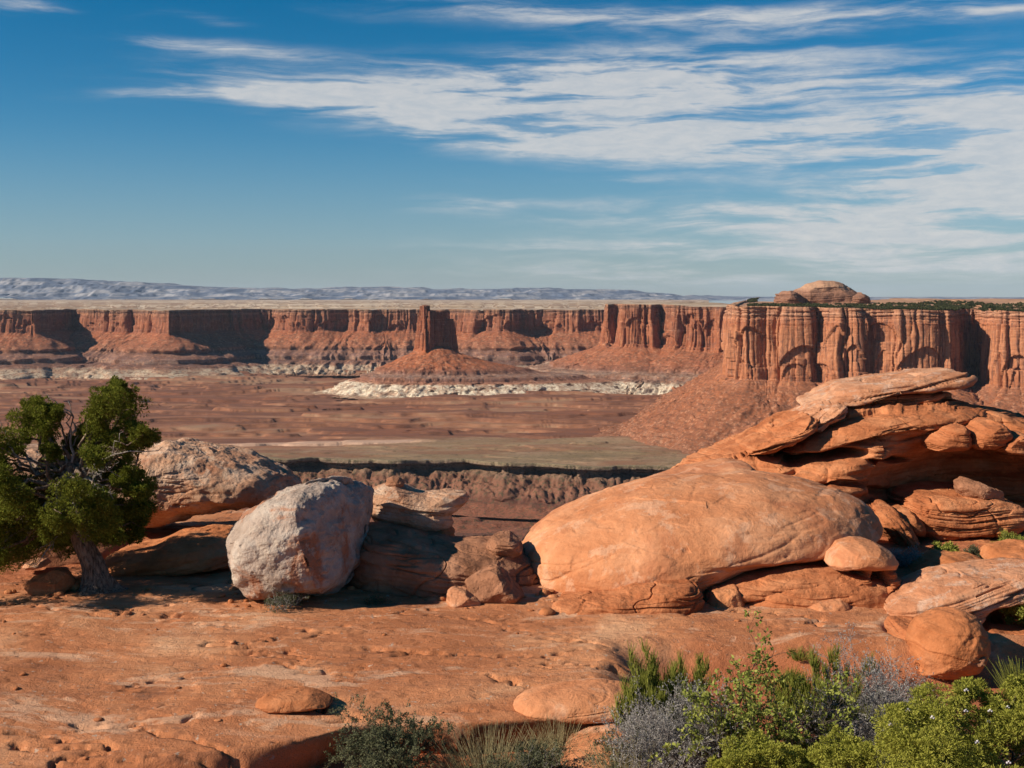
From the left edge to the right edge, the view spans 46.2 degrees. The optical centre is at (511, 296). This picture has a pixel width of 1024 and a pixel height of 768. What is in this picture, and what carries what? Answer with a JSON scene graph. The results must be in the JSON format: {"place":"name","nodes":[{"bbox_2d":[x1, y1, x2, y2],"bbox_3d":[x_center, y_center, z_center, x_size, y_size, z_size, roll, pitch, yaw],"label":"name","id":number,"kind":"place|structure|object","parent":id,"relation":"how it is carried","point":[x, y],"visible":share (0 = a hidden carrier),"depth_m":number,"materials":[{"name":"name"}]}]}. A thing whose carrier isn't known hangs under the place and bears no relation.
{"place":"outdoors","nodes":[
{"label":"outdoors","id":0,"kind":"place"},
{"bbox_2d":[0,309,603,380],"bbox_3d":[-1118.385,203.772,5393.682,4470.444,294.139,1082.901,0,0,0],"label":"canyon wall","id":1,"kind":"structure","parent":0,"point":[83,344],"depth_m":5487.10,"materials":[{"name":"brown stone"}]},
{"bbox_2d":[0,370,689,465],"bbox_3d":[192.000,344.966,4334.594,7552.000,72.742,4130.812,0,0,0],"label":"valley floor","id":2,"kind":"structure","parent":0,"point":[281,416],"depth_m":3256.81,"materials":[{"name":"soil"}]},
{"bbox_2d":[311,305,627,399],"bbox_3d":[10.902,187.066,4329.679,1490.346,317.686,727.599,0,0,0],"label":"sandstone butte","id":3,"kind":"object","parent":2,"relation":"on","point":[434,362],"visible":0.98,"depth_m":4185.29,"materials":[{"name":"stone"}]},
{"bbox_2d":[524,302,727,394],"bbox_3d":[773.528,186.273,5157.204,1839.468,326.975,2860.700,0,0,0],"label":"mesa","id":4,"kind":"structure","parent":2,"relation":"on","point":[653,348],"depth_m":4506.31,"materials":[{"name":"stone"}]},
{"bbox_2d":[592,297,1023,454],"bbox_3d":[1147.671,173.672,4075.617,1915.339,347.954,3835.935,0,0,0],"label":"mesa","id":5,"kind":"structure","parent":2,"relation":"on","point":[776,359],"depth_m":2714.22,"materials":[{"name":"stone"}]},
{"bbox_2d":[773,280,870,303],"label":"sandstone dome","id":6,"kind":"structure","parent":5,"relation":"on","point":[828,292],"depth_m":3194.22,"materials":[{"name":"brown stone"}]},
{"bbox_2d":[747,297,1023,311],"bbox_3d":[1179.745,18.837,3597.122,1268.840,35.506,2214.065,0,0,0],"label":"scrub","id":7,"kind":"object","parent":5,"relation":"on","point":[939,305],"visible":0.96,"depth_m":2862.70,"materials":[{"name":"green plant"}]},
{"bbox_2d":[0,298,708,311],"bbox_3d":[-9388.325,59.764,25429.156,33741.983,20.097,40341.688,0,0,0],"label":"plateau","id":8,"kind":"structure","parent":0,"point":[258,304],"depth_m":9485.25,"materials":[{"name":"stone"}]},
{"bbox_2d":[110,457,672,519],"bbox_3d":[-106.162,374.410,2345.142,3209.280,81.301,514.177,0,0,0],"label":"canyon wall","id":9,"kind":"structure","parent":0,"point":[539,491],"depth_m":2413.76,"materials":[{"name":"brown stone"}]},
{"bbox_2d":[370,501,539,540],"bbox_3d":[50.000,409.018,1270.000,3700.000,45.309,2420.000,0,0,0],"label":"canyon floor","id":10,"kind":"structure","parent":0,"point":[466,526],"depth_m":2215.13,"materials":[{"name":"brown soil"}]},
{"bbox_2d":[0,509,1023,767],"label":"ground","id":11,"kind":"structure","parent":0,"point":[82,661],"depth_m":10.81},
{"bbox_2d":[0,449,45,502],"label":"boulder","id":12,"kind":"object","parent":11,"relation":"on","point":[33,454],"visible":0.08,"depth_m":16.27,"materials":[{"name":"brown stone"}]},
{"bbox_2d":[22,557,50,569],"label":"stone","id":13,"kind":"object","parent":11,"relation":"on","point":[43,562],"visible":0.81,"depth_m":13.90,"materials":[{"name":"stone"}]},
{"bbox_2d":[24,568,75,595],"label":"stone","id":14,"kind":"object","parent":11,"relation":"on","point":[52,582],"visible":0.87,"depth_m":12.79,"materials":[{"name":"red stone"}]},
{"bbox_2d":[9,536,127,566],"bbox_3d":[-5.933,3.202,15.046,2.350,0.778,1.553,0,0,0],"label":"ledge rock","id":15,"kind":"object","parent":11,"relation":"on","point":[56,561],"visible":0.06,"depth_m":14.34,"materials":[{"name":"orange stone"}]},
{"bbox_2d":[69,576,81,590],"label":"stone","id":16,"kind":"object","parent":11,"relation":"on","point":[75,586],"visible":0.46,"depth_m":12.95,"materials":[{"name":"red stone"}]},
{"bbox_2d":[0,374,162,595],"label":"juniper tree","id":17,"kind":"object","parent":11,"relation":"on","point":[81,509],"visible":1,"depth_m":12.88,"materials":[{"name":"green plant"}]},
{"bbox_2d":[104,524,233,576],"bbox_3d":[-4.073,3.082,14.585,1.682,0.479,1.657,0,0,0],"label":"ledge rock","id":18,"kind":"object","parent":11,"relation":"on","point":[193,550],"visible":0.87,"depth_m":13.97,"materials":[{"name":"red stone"}]},
{"bbox_2d":[113,437,301,528],"bbox_3d":[-4.151,2.457,15.995,2.669,1.162,2.247,0,0,0],"label":"boulder","id":19,"kind":"object","parent":11,"relation":"on","point":[195,476],"visible":0.81,"depth_m":15.15,"materials":[{"name":"brown stone"}]},
{"bbox_2d":[263,588,309,612],"bbox_3d":[-2.315,3.095,12.236,0.447,0.308,0.532,0,0,34],"label":"shrub","id":20,"kind":"object","parent":11,"relation":"on","point":[279,600],"visible":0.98,"depth_m":12.20,"materials":[{"name":"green plant"}]},
{"bbox_2d":[254,686,332,712],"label":"slab","id":21,"kind":"structure","parent":11,"relation":"on","point":[293,699],"depth_m":9.35,"materials":[{"name":"orange stone"}]},
{"bbox_2d":[226,476,373,599],"bbox_3d":[-2.309,2.607,13.031,1.476,1.273,1.753,0,0,0],"label":"boulder","id":22,"kind":"object","parent":11,"relation":"on","point":[308,538],"visible":0.95,"depth_m":12.41,"materials":[{"name":"grey stone"}]},
{"bbox_2d":[0,581,733,615],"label":"rubble","id":23,"kind":"object","parent":11,"relation":"on","point":[547,611],"visible":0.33,"depth_m":12.66,"materials":[{"name":"orange stone"}]},
{"bbox_2d":[363,593,391,605],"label":"shrub","id":24,"kind":"object","parent":11,"relation":"on","point":[378,601],"visible":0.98,"depth_m":12.58,"materials":[{"name":"green plant"}]},
{"bbox_2d":[323,692,455,767],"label":"sage shrub","id":25,"kind":"object","parent":11,"relation":"on","point":[372,756],"visible":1,"depth_m":8.71,"materials":[{"name":"green plant"}]},
{"bbox_2d":[348,521,537,597],"bbox_3d":[-0.777,3.104,13.721,2.341,1.030,1.774,0,0,0],"label":"boulder","id":26,"kind":"object","parent":11,"relation":"on","point":[401,560],"visible":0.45,"depth_m":13.07,"materials":[{"name":"brown stone"}]},
{"bbox_2d":[371,483,468,530],"bbox_3d":[-1.130,2.518,14.336,1.236,0.597,0.935,0,0,0],"label":"perched rock","id":27,"kind":"object","parent":26,"relation":"on","point":[416,508],"visible":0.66,"depth_m":13.94,"materials":[{"name":"brown stone"}]},
{"bbox_2d":[385,476,404,487],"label":"stone","id":28,"kind":"object","parent":27,"relation":"on","point":[396,481],"visible":0.93,"depth_m":14.14,"materials":[{"name":"brown stone"}]},
{"bbox_2d":[438,527,454,535],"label":"stone","id":29,"kind":"object","parent":26,"relation":"on","point":[450,531],"visible":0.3,"depth_m":13.99,"materials":[{"name":"red stone"}]},
{"bbox_2d":[486,530,522,557],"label":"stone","id":30,"kind":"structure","parent":26,"relation":"on","point":[508,543],"depth_m":13.26,"materials":[{"name":"orange stone"}]},
{"bbox_2d":[446,586,480,607],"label":"stone","id":31,"kind":"object","parent":11,"relation":"on","point":[459,596],"visible":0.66,"depth_m":12.49,"materials":[{"name":"stone"}]},
{"bbox_2d":[417,719,565,767],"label":"grass tuft","id":32,"kind":"object","parent":11,"relation":"on","point":[474,762],"visible":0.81,"depth_m":8.79,"materials":[{"name":"plant"}]},
{"bbox_2d":[465,564,524,603],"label":"boulder","id":33,"kind":"object","parent":11,"relation":"on","point":[496,583],"visible":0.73,"depth_m":12.55,"materials":[{"name":"brown stone"}]},
{"bbox_2d":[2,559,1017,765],"bbox_3d":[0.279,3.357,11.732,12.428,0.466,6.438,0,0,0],"label":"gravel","id":34,"kind":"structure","parent":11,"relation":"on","point":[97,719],"depth_m":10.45,"materials":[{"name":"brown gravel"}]},
{"bbox_2d":[470,737,574,767],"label":"sage shrub","id":35,"kind":"object","parent":11,"relation":"on","point":[535,759],"visible":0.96,"depth_m":8.50,"materials":[{"name":"green plant"}]},
{"bbox_2d":[513,717,600,766],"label":"grass tuft","id":36,"kind":"object","parent":11,"relation":"on","point":[559,737],"visible":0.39,"depth_m":9.16,"materials":[{"name":"plant"}]},
{"bbox_2d":[513,678,631,723],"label":"pillow slab","id":37,"kind":"structure","parent":11,"relation":"on","point":[580,700],"depth_m":9.41,"materials":[{"name":"stone"}]},
{"bbox_2d":[560,723,645,767],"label":"slab","id":38,"kind":"structure","parent":11,"relation":"on","point":[583,747],"depth_m":8.96,"materials":[{"name":"stone"}]},
{"bbox_2d":[571,730,686,767],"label":"grass tuft","id":39,"kind":"object","parent":11,"relation":"on","point":[628,759],"visible":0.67,"depth_m":8.47,"materials":[{"name":"plant"}]},
{"bbox_2d":[581,711,683,767],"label":"dead shrub","id":40,"kind":"object","parent":11,"relation":"on","point":[605,747],"visible":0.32,"depth_m":8.68,"materials":[{"name":"grey plant"}]},
{"bbox_2d":[609,638,721,735],"bbox_3d":[1.189,3.042,9.018,0.911,1.006,0.706,0,0,0],"label":"ephedra shrub","id":41,"kind":"object","parent":11,"relation":"on","point":[648,683],"visible":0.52,"depth_m":8.90,"materials":[{"name":"green plant"}]},
{"bbox_2d":[591,672,769,767],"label":"dead shrub","id":42,"kind":"object","parent":11,"relation":"on","point":[664,725],"visible":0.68,"depth_m":8.42,"materials":[{"name":"grey plant"}]},
{"bbox_2d":[521,458,889,615],"bbox_3d":[2.204,2.933,14.494,4.250,1.617,4.933,0,0,0],"label":"rock dome","id":43,"kind":"object","parent":11,"relation":"on","point":[685,539],"visible":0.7,"depth_m":12.90,"materials":[{"name":"stone"}]},
{"bbox_2d":[823,536,901,593],"bbox_3d":[3.749,3.028,12.850,0.844,0.885,1.042,0,0,0],"label":"mushroom rock","id":44,"kind":"object","parent":43,"relation":"on","point":[865,559],"visible":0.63,"depth_m":12.48,"materials":[{"name":"stone"}]},
{"bbox_2d":[705,730,819,767],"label":"juniper bush","id":45,"kind":"object","parent":11,"relation":"on","point":[754,753],"visible":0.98,"depth_m":7.70,"materials":[{"name":"green plant"}]},
{"bbox_2d":[647,609,883,767],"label":"leafy shrub","id":46,"kind":"object","parent":11,"relation":"on","point":[786,735],"visible":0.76,"depth_m":8.29,"materials":[{"name":"green plant"}]},
{"bbox_2d":[784,646,809,661],"bbox_3d":[2.664,3.292,11.088,0.271,0.122,0.304,0,0,0],"label":"grass tuft","id":47,"kind":"object","parent":11,"relation":"on","point":[799,652],"visible":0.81,"depth_m":11.08,"materials":[{"name":"green plant"}]},
{"bbox_2d":[765,676,874,749],"bbox_3d":[2.292,3.182,8.910,0.923,0.949,1.025,0,0,0],"label":"bare shrub","id":48,"kind":"object","parent":11,"relation":"on","point":[818,720],"visible":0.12,"depth_m":8.62,"materials":[{"name":"plant"}]},
{"bbox_2d":[765,641,880,765],"bbox_3d":[2.435,3.083,9.002,1.089,0.940,0.894,0,0,0],"label":"ephedra shrub","id":49,"kind":"object","parent":11,"relation":"on","point":[804,689],"visible":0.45,"depth_m":8.99,"materials":[{"name":"green plant"}]},
{"bbox_2d":[806,724,881,767],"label":"juniper bush","id":50,"kind":"object","parent":11,"relation":"on","point":[845,751],"visible":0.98,"depth_m":7.58,"materials":[{"name":"green plant"}]},
{"bbox_2d":[672,367,1023,547],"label":"rock outcrop","id":51,"kind":"object","parent":11,"relation":"on","point":[908,457],"visible":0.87,"depth_m":16.62,"materials":[{"name":"stone"}]},
{"bbox_2d":[764,618,961,767],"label":"grey shrub","id":52,"kind":"object","parent":11,"relation":"on","point":[872,693],"visible":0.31,"depth_m":8.84,"materials":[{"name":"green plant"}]},
{"bbox_2d":[805,667,958,767],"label":"grey shrub","id":53,"kind":"object","parent":11,"relation":"on","point":[868,735],"visible":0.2,"depth_m":8.66,"materials":[{"name":"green plant"}]},
{"bbox_2d":[884,615,913,639],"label":"rock","id":54,"kind":"object","parent":11,"relation":"on","point":[896,626],"visible":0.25,"depth_m":11.62,"materials":[{"name":"stone"}]},
{"bbox_2d":[840,648,966,734],"bbox_3d":[3.144,3.267,9.624,0.963,0.774,0.916,0,0,0],"label":"rusty shrub","id":55,"kind":"object","parent":11,"relation":"on","point":[911,680],"visible":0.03,"depth_m":9.63,"materials":[{"name":"plant"}]},
{"bbox_2d":[888,543,923,566],"bbox_3d":[4.646,3.083,14.299,0.538,0.341,0.527,0,0,19],"label":"shrub","id":56,"kind":"object","parent":11,"relation":"on","point":[896,553],"visible":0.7,"depth_m":14.21,"materials":[{"name":"grey plant"}]},
{"bbox_2d":[903,549,981,571],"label":"ledge rock","id":57,"kind":"object","parent":11,"relation":"on","point":[932,557],"visible":0.2,"depth_m":14.00,"materials":[{"name":"orange stone"}]},
{"bbox_2d":[928,540,961,551],"bbox_3d":[5.285,3.139,14.569,0.418,0.385,0.456,0,0,0],"label":"shrub","id":58,"kind":"object","parent":11,"relation":"on","point":[947,546],"visible":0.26,"depth_m":14.53,"materials":[{"name":"green plant"}]},
{"bbox_2d":[867,673,1023,767],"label":"juniper bush","id":59,"kind":"object","parent":11,"relation":"on","point":[901,737],"visible":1,"depth_m":7.39,"materials":[{"name":"green plant"}]},
{"bbox_2d":[905,606,990,679],"bbox_3d":[3.995,3.169,11.069,0.689,0.604,0.982,0,0,0],"label":"boulder","id":60,"kind":"object","parent":11,"relation":"on","point":[947,643],"visible":0.94,"depth_m":10.72,"materials":[{"name":"orange stone"}]},
{"bbox_2d":[963,542,982,558],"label":"shrub","id":61,"kind":"object","parent":11,"relation":"on","point":[974,550],"visible":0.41,"depth_m":14.73,"materials":[{"name":"green plant"}]},
{"bbox_2d":[968,657,986,667],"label":"stone","id":62,"kind":"object","parent":11,"relation":"on","point":[982,662],"visible":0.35,"depth_m":10.60,"materials":[{"name":"stone"}]},
{"bbox_2d":[979,539,1023,558],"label":"ledge rock","id":63,"kind":"object","parent":11,"relation":"on","point":[1010,548],"visible":0.55,"depth_m":14.35,"materials":[{"name":"orange stone"}]},
{"bbox_2d":[983,623,1023,634],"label":"flat slab","id":64,"kind":"structure","parent":11,"relation":"on","point":[1010,629],"depth_m":11.87,"materials":[{"name":"stone"}]},
{"bbox_2d":[986,655,1023,701],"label":"green tuft","id":65,"kind":"object","parent":11,"relation":"on","point":[1011,668],"visible":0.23,"depth_m":10.38,"materials":[{"name":"green plant"}]},
{"bbox_2d":[990,609,1023,627],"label":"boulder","id":66,"kind":"object","parent":11,"relation":"on","point":[997,616],"visible":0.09,"depth_m":12.41,"materials":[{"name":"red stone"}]},
{"bbox_2d":[991,528,1023,541],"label":"shrub","id":67,"kind":"object","parent":11,"relation":"on","point":[1005,534],"visible":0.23,"depth_m":15.29,"materials":[{"name":"green plant"}]},
{"bbox_2d":[999,603,1023,625],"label":"shrub","id":68,"kind":"object","parent":11,"relation":"on","point":[1018,610],"visible":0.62,"depth_m":11.97,"materials":[{"name":"green plant"}]},
{"bbox_2d":[0,278,1023,300],"bbox_3d":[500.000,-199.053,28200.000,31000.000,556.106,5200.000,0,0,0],"label":"mountains","id":69,"kind":"structure","parent":0,"point":[45,289],"depth_m":27021.38,"materials":[{"name":"grey stone"}]},
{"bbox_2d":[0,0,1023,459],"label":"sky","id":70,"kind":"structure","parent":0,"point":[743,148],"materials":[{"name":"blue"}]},
{"bbox_2d":[884,557,1023,623],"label":"tilted slab","id":71,"kind":"structure","parent":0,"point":[980,589],"depth_m":11.95,"materials":[{"name":"stone"}]}
]}

